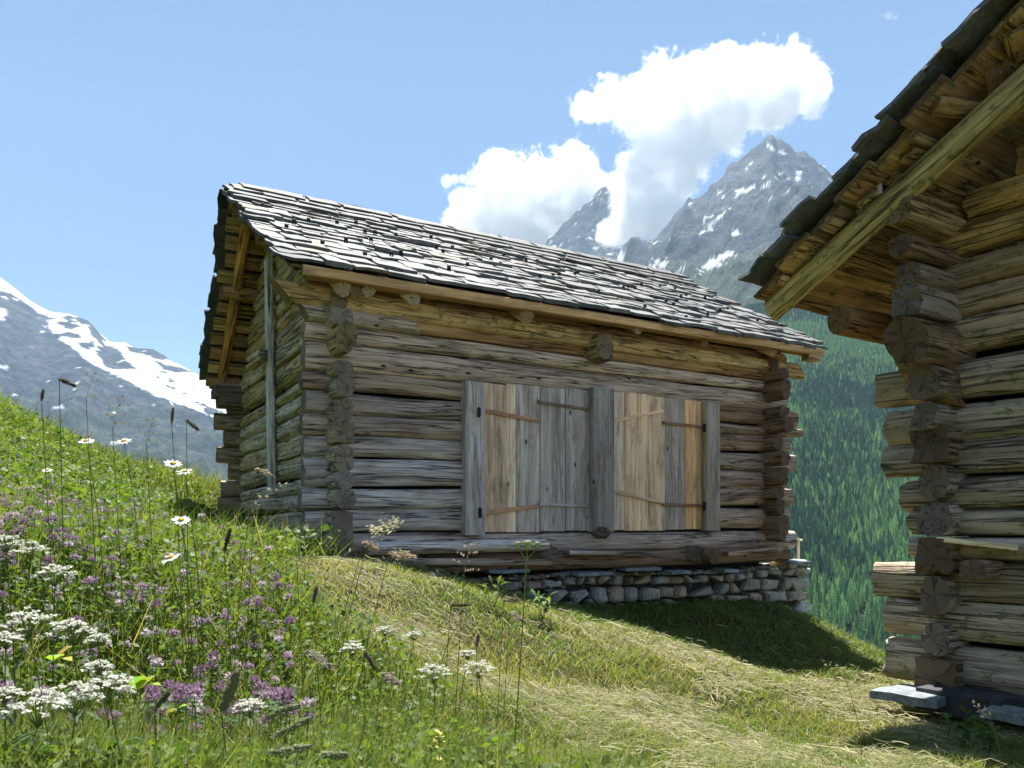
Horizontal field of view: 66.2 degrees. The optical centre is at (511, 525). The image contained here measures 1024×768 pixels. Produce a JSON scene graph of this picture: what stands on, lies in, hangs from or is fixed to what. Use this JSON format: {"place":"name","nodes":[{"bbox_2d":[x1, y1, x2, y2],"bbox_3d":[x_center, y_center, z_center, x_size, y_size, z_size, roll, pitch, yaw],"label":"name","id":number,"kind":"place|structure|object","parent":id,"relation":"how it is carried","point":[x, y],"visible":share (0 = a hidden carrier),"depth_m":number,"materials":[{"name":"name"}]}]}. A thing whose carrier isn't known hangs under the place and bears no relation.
{"place":"outdoors","nodes":[
{"label":"outdoors","id":0,"kind":"place"},
{"bbox_2d":[0,278,234,489],"bbox_3d":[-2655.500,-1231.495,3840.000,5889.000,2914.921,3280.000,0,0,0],"label":"glacier mountain","id":1,"kind":"structure","parent":0,"point":[41,348],"depth_m":4336.53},
{"bbox_2d":[0,0,982,374],"label":"sky","id":2,"kind":"structure","parent":0,"point":[123,123],"materials":[{"name":"blue"}]},
{"bbox_2d":[3,433,1023,767],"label":"meadow ground","id":3,"kind":"structure","parent":0,"point":[659,615],"depth_m":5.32,"materials":[{"name":"green plant"}]},
{"bbox_2d":[0,647,19,703],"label":"clover flower","id":4,"kind":"object","parent":3,"relation":"on","point":[8,651],"visible":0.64,"depth_m":2.58,"materials":[{"name":"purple plant"}]},
{"bbox_2d":[0,534,24,733],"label":"umbel flower","id":5,"kind":"object","parent":3,"relation":"on","point":[7,547],"visible":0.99,"depth_m":1.71,"materials":[{"name":"white plant"}]},
{"bbox_2d":[0,631,24,736],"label":"umbel flower","id":6,"kind":"object","parent":3,"relation":"on","point":[15,637],"visible":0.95,"depth_m":1.50,"materials":[{"name":"white plant"}]},
{"bbox_2d":[0,685,43,746],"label":"umbel flower","id":7,"kind":"object","parent":3,"relation":"on","point":[8,689],"visible":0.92,"depth_m":1.35,"materials":[{"name":"white plant"}]},
{"bbox_2d":[8,540,57,730],"bbox_3d":[-1.097,0.402,1.802,0.104,0.738,0.083,0,0,15],"label":"umbel flower","id":8,"kind":"object","parent":3,"relation":"on","point":[31,556],"visible":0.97,"depth_m":1.80,"materials":[{"name":"white plant"}]},
{"bbox_2d":[0,606,72,745],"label":"umbel flower","id":9,"kind":"object","parent":3,"relation":"on","point":[37,684],"visible":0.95,"depth_m":1.60,"materials":[{"name":"white plant"}]},
{"bbox_2d":[0,687,74,766],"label":"umbel flower","id":10,"kind":"object","parent":3,"relation":"on","point":[19,705],"visible":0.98,"depth_m":1.35,"materials":[{"name":"white plant"}]},
{"bbox_2d":[40,389,57,673],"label":"grass stalk","id":11,"kind":"object","parent":3,"relation":"on","point":[42,395],"depth_m":2.83,"materials":[{"name":"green plant"}]},
{"bbox_2d":[37,646,71,719],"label":"leafy herb","id":12,"kind":"object","parent":3,"relation":"on","point":[58,655],"visible":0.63,"depth_m":1.84,"materials":[{"name":"yellow plant"}]},
{"bbox_2d":[29,563,80,733],"bbox_3d":[-1.047,0.426,1.807,0.107,0.682,0.113,0,0,-36],"label":"umbel flower","id":13,"kind":"object","parent":3,"relation":"on","point":[53,570],"visible":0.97,"depth_m":1.80,"materials":[{"name":"white plant"}]},
{"bbox_2d":[58,378,76,731],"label":"grass stalk","id":14,"kind":"object","parent":3,"relation":"on","point":[65,381],"depth_m":2.23,"materials":[{"name":"green plant"}]},
{"bbox_2d":[37,680,105,767],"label":"umbel flower","id":15,"kind":"object","parent":3,"relation":"on","point":[77,714],"visible":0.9,"depth_m":1.40,"materials":[{"name":"white plant"}]},
{"bbox_2d":[44,618,106,737],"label":"umbel flower","id":16,"kind":"object","parent":3,"relation":"on","point":[72,622],"visible":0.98,"depth_m":1.60,"materials":[{"name":"white plant"}]},
{"bbox_2d":[81,578,96,633],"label":"clover flower","id":17,"kind":"object","parent":3,"relation":"on","point":[84,581],"visible":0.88,"depth_m":3.12,"materials":[{"name":"purple plant"}]},
{"bbox_2d":[76,372,105,688],"bbox_3d":[-1.457,0.119,2.741,0.082,1.299,0.122,0,0,0],"label":"grass stalk","id":18,"kind":"object","parent":3,"relation":"on","point":[91,395],"depth_m":2.73,"materials":[{"name":"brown plant"}]},
{"bbox_2d":[78,438,103,619],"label":"daisy","id":19,"kind":"object","parent":3,"relation":"on","point":[86,441],"visible":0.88,"depth_m":3.21,"materials":[{"name":"white plant"}]},
{"bbox_2d":[80,659,120,727],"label":"umbel flower","id":20,"kind":"object","parent":3,"relation":"on","point":[98,669],"visible":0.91,"depth_m":1.80,"materials":[{"name":"white plant"}]},
{"bbox_2d":[83,633,125,734],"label":"umbel flower","id":21,"kind":"object","parent":3,"relation":"on","point":[97,637],"visible":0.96,"depth_m":1.75,"materials":[{"name":"white plant"}]},
{"bbox_2d":[79,671,143,767],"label":"umbel flower","id":22,"kind":"object","parent":3,"relation":"on","point":[107,685],"visible":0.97,"depth_m":1.40,"materials":[{"name":"white plant"}]},
{"bbox_2d":[100,395,128,714],"bbox_3d":[-1.312,0.202,2.638,0.081,1.284,0.127,0,0,0],"label":"grass stalk","id":23,"kind":"object","parent":3,"relation":"on","point":[118,399],"depth_m":2.63,"materials":[{"name":"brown plant"}]},
{"bbox_2d":[117,438,140,602],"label":"daisy","id":24,"kind":"object","parent":3,"relation":"on","point":[124,441],"visible":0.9,"depth_m":3.31,"materials":[{"name":"white plant"}]},
{"bbox_2d":[0,429,275,741],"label":"flowers","id":25,"kind":"object","parent":3,"relation":"on","point":[134,623],"visible":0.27,"depth_m":3.08,"materials":[{"name":"purple plant"}]},
{"bbox_2d":[0,442,278,726],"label":"clover patch","id":26,"kind":"object","parent":3,"relation":"on","point":[124,597],"visible":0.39,"depth_m":3.20,"materials":[{"name":"green plant"}]},
{"bbox_2d":[134,581,151,653],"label":"clover flower","id":27,"kind":"object","parent":3,"relation":"on","point":[141,583],"visible":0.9,"depth_m":3.10,"materials":[{"name":"purple plant"}]},
{"bbox_2d":[132,417,159,681],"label":"grass stalk","id":28,"kind":"object","parent":3,"relation":"on","point":[150,526],"depth_m":2.83,"materials":[{"name":"plant"}]},
{"bbox_2d":[141,683,160,745],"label":"clover flower","id":29,"kind":"object","parent":3,"relation":"on","point":[148,688],"visible":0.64,"depth_m":2.10,"materials":[{"name":"purple plant"}]},
{"bbox_2d":[138,689,165,735],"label":"clover flower","id":30,"kind":"object","parent":3,"relation":"on","point":[153,696],"visible":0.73,"depth_m":2.00,"materials":[{"name":"purple plant"}]},
{"bbox_2d":[149,599,164,650],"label":"clover flower","id":31,"kind":"object","parent":3,"relation":"on","point":[157,602],"visible":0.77,"depth_m":3.05,"materials":[{"name":"purple plant"}]},
{"bbox_2d":[147,657,167,717],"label":"clover flower","id":32,"kind":"object","parent":3,"relation":"on","point":[158,660],"visible":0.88,"depth_m":2.66,"materials":[{"name":"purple plant"}]},
{"bbox_2d":[128,675,187,737],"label":"leafy herb","id":33,"kind":"object","parent":3,"relation":"on","point":[139,681],"visible":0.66,"depth_m":1.82,"materials":[{"name":"green plant"}]},
{"bbox_2d":[152,688,172,767],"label":"grass stalk","id":34,"kind":"object","parent":3,"relation":"on","point":[162,699],"depth_m":1.50,"materials":[{"name":"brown plant"}]},
{"bbox_2d":[165,628,182,675],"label":"clover flower","id":35,"kind":"object","parent":3,"relation":"on","point":[174,631],"visible":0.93,"depth_m":2.91,"materials":[{"name":"purple plant"}]},
{"bbox_2d":[167,680,182,741],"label":"clover flower","id":36,"kind":"object","parent":3,"relation":"on","point":[175,686],"visible":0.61,"depth_m":2.09,"materials":[{"name":"purple plant"}]},
{"bbox_2d":[161,552,191,723],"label":"daisy","id":37,"kind":"object","parent":3,"relation":"on","point":[170,556],"visible":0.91,"depth_m":2.31,"materials":[{"name":"white plant"}]},
{"bbox_2d":[170,407,184,710],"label":"grass stalk","id":38,"kind":"object","parent":3,"relation":"on","point":[172,415],"depth_m":2.63,"materials":[{"name":"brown plant"}]},
{"bbox_2d":[166,691,188,739],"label":"clover flower","id":39,"kind":"object","parent":3,"relation":"on","point":[178,696],"visible":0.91,"depth_m":1.91,"materials":[{"name":"purple plant"}]},
{"bbox_2d":[163,459,192,682],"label":"daisy","id":40,"kind":"object","parent":3,"relation":"on","point":[173,464],"visible":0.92,"depth_m":2.61,"materials":[{"name":"white plant"}]},
{"bbox_2d":[172,682,199,733],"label":"clover flower","id":41,"kind":"object","parent":3,"relation":"on","point":[181,689],"visible":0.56,"depth_m":2.02,"materials":[{"name":"purple plant"}]},
{"bbox_2d":[171,516,201,718],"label":"daisy","id":42,"kind":"object","parent":3,"relation":"on","point":[181,520],"visible":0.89,"depth_m":2.46,"materials":[{"name":"white plant"}]},
{"bbox_2d":[175,684,203,737],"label":"clover flower","id":43,"kind":"object","parent":3,"relation":"on","point":[193,689],"visible":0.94,"depth_m":1.93,"materials":[{"name":"purple plant"}]},
{"bbox_2d":[176,469,204,705],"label":"daisy","id":44,"kind":"object","parent":3,"relation":"on","point":[185,471],"visible":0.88,"depth_m":2.67,"materials":[{"name":"white plant"}]},
{"bbox_2d":[185,419,198,715],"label":"grass stalk","id":45,"kind":"object","parent":3,"relation":"on","point":[193,426],"depth_m":2.53,"materials":[{"name":"green plant"}]},
{"bbox_2d":[188,693,205,723],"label":"clover flower","id":46,"kind":"object","parent":3,"relation":"on","point":[198,700],"visible":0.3,"depth_m":2.08,"materials":[{"name":"green plant"}]},
{"bbox_2d":[193,665,210,720],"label":"clover flower","id":47,"kind":"object","parent":3,"relation":"on","point":[196,670],"visible":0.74,"depth_m":2.66,"materials":[{"name":"purple plant"}]},
{"bbox_2d":[194,707,214,741],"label":"clover flower","id":48,"kind":"object","parent":3,"relation":"on","point":[206,710],"visible":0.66,"depth_m":2.27,"materials":[{"name":"purple plant"}]},
{"bbox_2d":[204,660,222,712],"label":"clover flower","id":49,"kind":"object","parent":3,"relation":"on","point":[212,665],"visible":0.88,"depth_m":2.72,"materials":[{"name":"purple plant"}]},
{"bbox_2d":[207,650,219,717],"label":"clover flower","id":50,"kind":"object","parent":3,"relation":"on","point":[212,654],"visible":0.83,"depth_m":2.75,"materials":[{"name":"purple plant"}]},
{"bbox_2d":[216,612,236,674],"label":"clover flower","id":51,"kind":"object","parent":3,"relation":"on","point":[223,615],"visible":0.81,"depth_m":3.05,"materials":[{"name":"purple plant"}]},
{"bbox_2d":[223,528,234,736],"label":"grass stalk","id":52,"kind":"object","parent":3,"relation":"on","point":[227,539],"depth_m":2.31,"materials":[{"name":"green plant"}]},
{"bbox_2d":[218,667,242,762],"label":"grass stalk","id":53,"kind":"object","parent":3,"relation":"on","point":[234,681],"depth_m":1.49,"materials":[{"name":"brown plant"}]},
{"bbox_2d":[226,703,249,744],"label":"clover flower","id":54,"kind":"object","parent":3,"relation":"on","point":[236,708],"visible":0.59,"depth_m":1.99,"materials":[{"name":"green plant"}]},
{"bbox_2d":[230,698,267,750],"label":"umbel flower","id":55,"kind":"object","parent":3,"relation":"on","point":[248,708],"visible":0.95,"depth_m":1.90,"materials":[{"name":"white plant"}]},
{"bbox_2d":[242,468,274,721],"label":"grass stalk","id":56,"kind":"object","parent":3,"relation":"on","point":[263,471],"depth_m":2.52,"materials":[{"name":"green plant"}]},
{"bbox_2d":[232,482,287,730],"bbox_3d":[-0.798,0.379,2.424,0.234,1.033,0.061,0,0,26],"label":"grass stalk","id":57,"kind":"object","parent":3,"relation":"on","point":[269,489],"depth_m":2.42,"materials":[{"name":"green plant"}]},
{"bbox_2d":[251,681,271,738],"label":"clover flower","id":58,"kind":"object","parent":3,"relation":"on","point":[259,684],"visible":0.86,"depth_m":2.37,"materials":[{"name":"purple plant"}]},
{"bbox_2d":[255,689,274,738],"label":"clover flower","id":59,"kind":"object","parent":3,"relation":"on","point":[266,693],"visible":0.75,"depth_m":2.04,"materials":[{"name":"purple plant"}]},
{"bbox_2d":[256,712,276,738],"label":"clover flower","id":60,"kind":"object","parent":3,"relation":"on","point":[268,724],"visible":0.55,"depth_m":2.05,"materials":[{"name":"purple plant"}]},
{"bbox_2d":[268,686,286,740],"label":"clover flower","id":61,"kind":"object","parent":3,"relation":"on","point":[275,693],"visible":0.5,"depth_m":1.93,"materials":[{"name":"purple plant"}]},
{"bbox_2d":[272,634,285,684],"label":"clover flower","id":62,"kind":"object","parent":3,"relation":"on","point":[279,638],"visible":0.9,"depth_m":3.08,"materials":[{"name":"pink plant"}]},
{"bbox_2d":[264,703,302,760],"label":"grass stalk","id":63,"kind":"object","parent":3,"relation":"on","point":[287,708],"depth_m":1.60,"materials":[{"name":"green plant"}]},
{"bbox_2d":[272,686,297,743],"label":"clover flower","id":64,"kind":"object","parent":3,"relation":"on","point":[286,692],"visible":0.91,"depth_m":1.88,"materials":[{"name":"purple plant"}]},
{"bbox_2d":[265,743,314,765],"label":"grass stalk","id":65,"kind":"object","parent":3,"relation":"on","point":[280,750],"depth_m":1.40,"materials":[{"name":"green plant"}]},
{"bbox_2d":[265,715,314,766],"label":"grass stalk","id":66,"kind":"object","parent":3,"relation":"on","point":[303,721],"depth_m":1.50,"materials":[{"name":"green plant"}]},
{"bbox_2d":[281,709,299,742],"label":"clover flower","id":67,"kind":"object","parent":3,"relation":"on","point":[289,713],"visible":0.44,"depth_m":1.97,"materials":[{"name":"purple plant"}]},
{"bbox_2d":[282,616,299,677],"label":"clover flower","id":68,"kind":"object","parent":3,"relation":"on","point":[286,620],"visible":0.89,"depth_m":3.22,"materials":[{"name":"purple plant"}]},
{"bbox_2d":[286,525,314,730],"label":"grass stalk","id":69,"kind":"object","parent":3,"relation":"on","point":[294,539],"depth_m":2.31,"materials":[{"name":"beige plant"}]},
{"bbox_2d":[295,696,318,752],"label":"clover flower","id":70,"kind":"object","parent":3,"relation":"on","point":[306,700],"visible":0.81,"depth_m":1.97,"materials":[{"name":"purple plant"}]},
{"bbox_2d":[297,649,333,738],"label":"flower","id":71,"kind":"object","parent":3,"relation":"on","point":[322,660],"depth_m":2.00,"materials":[{"name":"green plant"}]},
{"bbox_2d":[311,585,321,732],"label":"grass stalk","id":72,"kind":"object","parent":3,"relation":"on","point":[315,594],"depth_m":2.21,"materials":[{"name":"green plant"}]},
{"bbox_2d":[316,749,350,767],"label":"grass stalk","id":73,"kind":"object","parent":3,"relation":"on","point":[340,755],"depth_m":1.40,"materials":[{"name":"green plant"}]},
{"bbox_2d":[317,541,379,729],"bbox_3d":[-0.515,0.461,2.338,0.268,0.837,0.032,0,0,22],"label":"grass stalk","id":74,"kind":"object","parent":3,"relation":"on","point":[369,545],"depth_m":2.31,"materials":[{"name":"green plant"}]},
{"bbox_2d":[338,640,364,742],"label":"umbel flower","id":75,"kind":"object","parent":3,"relation":"on","point":[353,651],"visible":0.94,"depth_m":2.40,"materials":[{"name":"white plant"}]},
{"bbox_2d":[330,512,403,723],"bbox_3d":[-0.450,0.413,2.321,0.282,0.906,0.082,0,0,17],"label":"wildflower","id":76,"kind":"object","parent":3,"relation":"on","point":[380,526],"depth_m":2.31,"materials":[{"name":"beige plant"}]},
{"bbox_2d":[363,650,376,739],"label":"grass stalk","id":77,"kind":"object","parent":3,"relation":"on","point":[372,664],"depth_m":2.00,"materials":[{"name":"green plant"}]},
{"bbox_2d":[351,548,416,730],"bbox_3d":[-0.405,0.462,2.329,0.266,0.793,0.052,0,0,21],"label":"grass stalk","id":78,"kind":"object","parent":3,"relation":"on","point":[403,555],"depth_m":2.30,"materials":[{"name":"beige plant"}]},
{"bbox_2d":[371,671,400,752],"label":"flower","id":79,"kind":"object","parent":3,"relation":"on","point":[391,679],"depth_m":2.00,"materials":[{"name":"green plant"}]},
{"bbox_2d":[375,625,401,703],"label":"umbel flower","id":80,"kind":"object","parent":3,"relation":"on","point":[384,633],"visible":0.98,"depth_m":2.90,"materials":[{"name":"white plant"}]},
{"bbox_2d":[0,384,811,767],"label":"meadow grass","id":81,"kind":"structure","parent":3,"relation":"on","point":[136,732],"depth_m":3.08,"materials":[{"name":"green plant"}]},
{"bbox_2d":[400,631,422,716],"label":"umbel flower","id":82,"kind":"object","parent":3,"relation":"on","point":[414,636],"visible":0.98,"depth_m":2.91,"materials":[{"name":"white plant"}]},
{"bbox_2d":[413,662,452,742],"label":"umbel flower","id":83,"kind":"object","parent":3,"relation":"on","point":[433,679],"visible":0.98,"depth_m":2.30,"materials":[{"name":"white plant"}]},
{"bbox_2d":[430,729,449,767],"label":"yellow rattle","id":84,"kind":"object","parent":3,"relation":"on","point":[438,732],"visible":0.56,"depth_m":1.75,"materials":[{"name":"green plant"}]},
{"bbox_2d":[441,603,469,729],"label":"grass stalk","id":85,"kind":"object","parent":3,"relation":"on","point":[460,604],"depth_m":2.60,"materials":[{"name":"green plant"}]},
{"bbox_2d":[445,650,475,730],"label":"umbel flower","id":86,"kind":"object","parent":3,"relation":"on","point":[467,655],"visible":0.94,"depth_m":2.60,"materials":[{"name":"white plant"}]},
{"bbox_2d":[452,542,478,730],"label":"grass stalk","id":87,"kind":"object","parent":3,"relation":"on","point":[474,552],"depth_m":2.31,"materials":[{"name":"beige plant"}]},
{"bbox_2d":[475,633,479,739],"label":"grass stalk","id":88,"kind":"object","parent":3,"relation":"on","point":[477,639],"depth_m":2.50,"materials":[{"name":"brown plant"}]},
{"bbox_2d":[461,659,496,727],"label":"umbel flower","id":89,"kind":"object","parent":3,"relation":"on","point":[480,675],"visible":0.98,"depth_m":2.40,"materials":[{"name":"white plant"}]},
{"bbox_2d":[476,576,506,610],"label":"leafy herb","id":90,"kind":"object","parent":3,"relation":"on","point":[500,588],"visible":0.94,"depth_m":5.70,"materials":[{"name":"green plant"}]},
{"bbox_2d":[495,594,519,754],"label":"grass stalk","id":91,"kind":"object","parent":3,"relation":"on","point":[512,600],"depth_m":2.70,"materials":[{"name":"green plant"}]},
{"bbox_2d":[198,182,827,615],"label":"hay barn","id":92,"kind":"structure","parent":3,"relation":"on","point":[604,430],"depth_m":8.95,"materials":[{"name":"brown wood"}]},
{"bbox_2d":[501,611,526,755],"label":"grass stalk","id":93,"kind":"object","parent":3,"relation":"on","point":[518,616],"depth_m":2.60,"materials":[{"name":"green plant"}]},
{"bbox_2d":[514,540,539,745],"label":"budding plant","id":94,"kind":"object","parent":3,"relation":"on","point":[527,545],"visible":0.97,"depth_m":2.41,"materials":[{"name":"green plant"}]},
{"bbox_2d":[525,589,556,619],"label":"leafy herb","id":95,"kind":"object","parent":3,"relation":"on","point":[548,599],"visible":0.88,"depth_m":5.88,"materials":[{"name":"green plant"}]},
{"bbox_2d":[194,488,1023,767],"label":"cut hay","id":96,"kind":"object","parent":3,"relation":"on","point":[650,720],"visible":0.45,"depth_m":4.55,"materials":[{"name":"plant"}]},
{"bbox_2d":[738,0,1023,732],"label":"log granary","id":97,"kind":"structure","parent":3,"relation":"on","point":[901,238],"depth_m":4.81,"materials":[{"name":"brown wood"}]},
{"bbox_2d":[869,684,945,708],"bbox_3d":[2.502,1.052,4.850,0.363,0.062,0.411,0,0,-33],"label":"slab stone","id":98,"kind":"object","parent":3,"relation":"on","point":[908,694],"visible":0.76,"depth_m":4.79,"materials":[{"name":"stone"}]},
{"bbox_2d":[939,705,986,747],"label":"leafy herb","id":99,"kind":"object","parent":3,"relation":"on","point":[963,731],"visible":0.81,"depth_m":3.97,"materials":[{"name":"green plant"}]},
{"bbox_2d":[916,684,1023,724],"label":"slab stone","id":100,"kind":"object","parent":3,"relation":"on","point":[964,696],"visible":0.58,"depth_m":4.63,"materials":[{"name":"stone"}]},
{"bbox_2d":[967,722,1002,755],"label":"leafy herb","id":101,"kind":"object","parent":3,"relation":"on","point":[990,738],"visible":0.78,"depth_m":3.82,"materials":[{"name":"green plant"}]},
{"bbox_2d":[980,704,1023,725],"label":"slab stone","id":102,"kind":"object","parent":3,"relation":"on","point":[1010,714],"visible":0.91,"depth_m":4.30,"materials":[{"name":"stone"}]},
{"bbox_2d":[546,186,649,259],"bbox_3d":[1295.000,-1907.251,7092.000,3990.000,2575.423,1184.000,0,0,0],"label":"distant peak","id":103,"kind":"structure","parent":0,"point":[598,223],"depth_m":7157.69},
{"bbox_2d":[617,134,966,651],"bbox_3d":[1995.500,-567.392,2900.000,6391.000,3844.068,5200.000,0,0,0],"label":"rocky peak","id":104,"kind":"structure","parent":0,"point":[721,235],"depth_m":3839.16,"materials":[{"name":"grey stone"}]},
{"bbox_2d":[740,301,955,630],"bbox_3d":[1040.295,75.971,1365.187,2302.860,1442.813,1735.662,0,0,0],"label":"conifer forest","id":105,"kind":"object","parent":104,"relation":"on","point":[858,365],"visible":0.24,"depth_m":911.75,"materials":[{"name":"green plant"}]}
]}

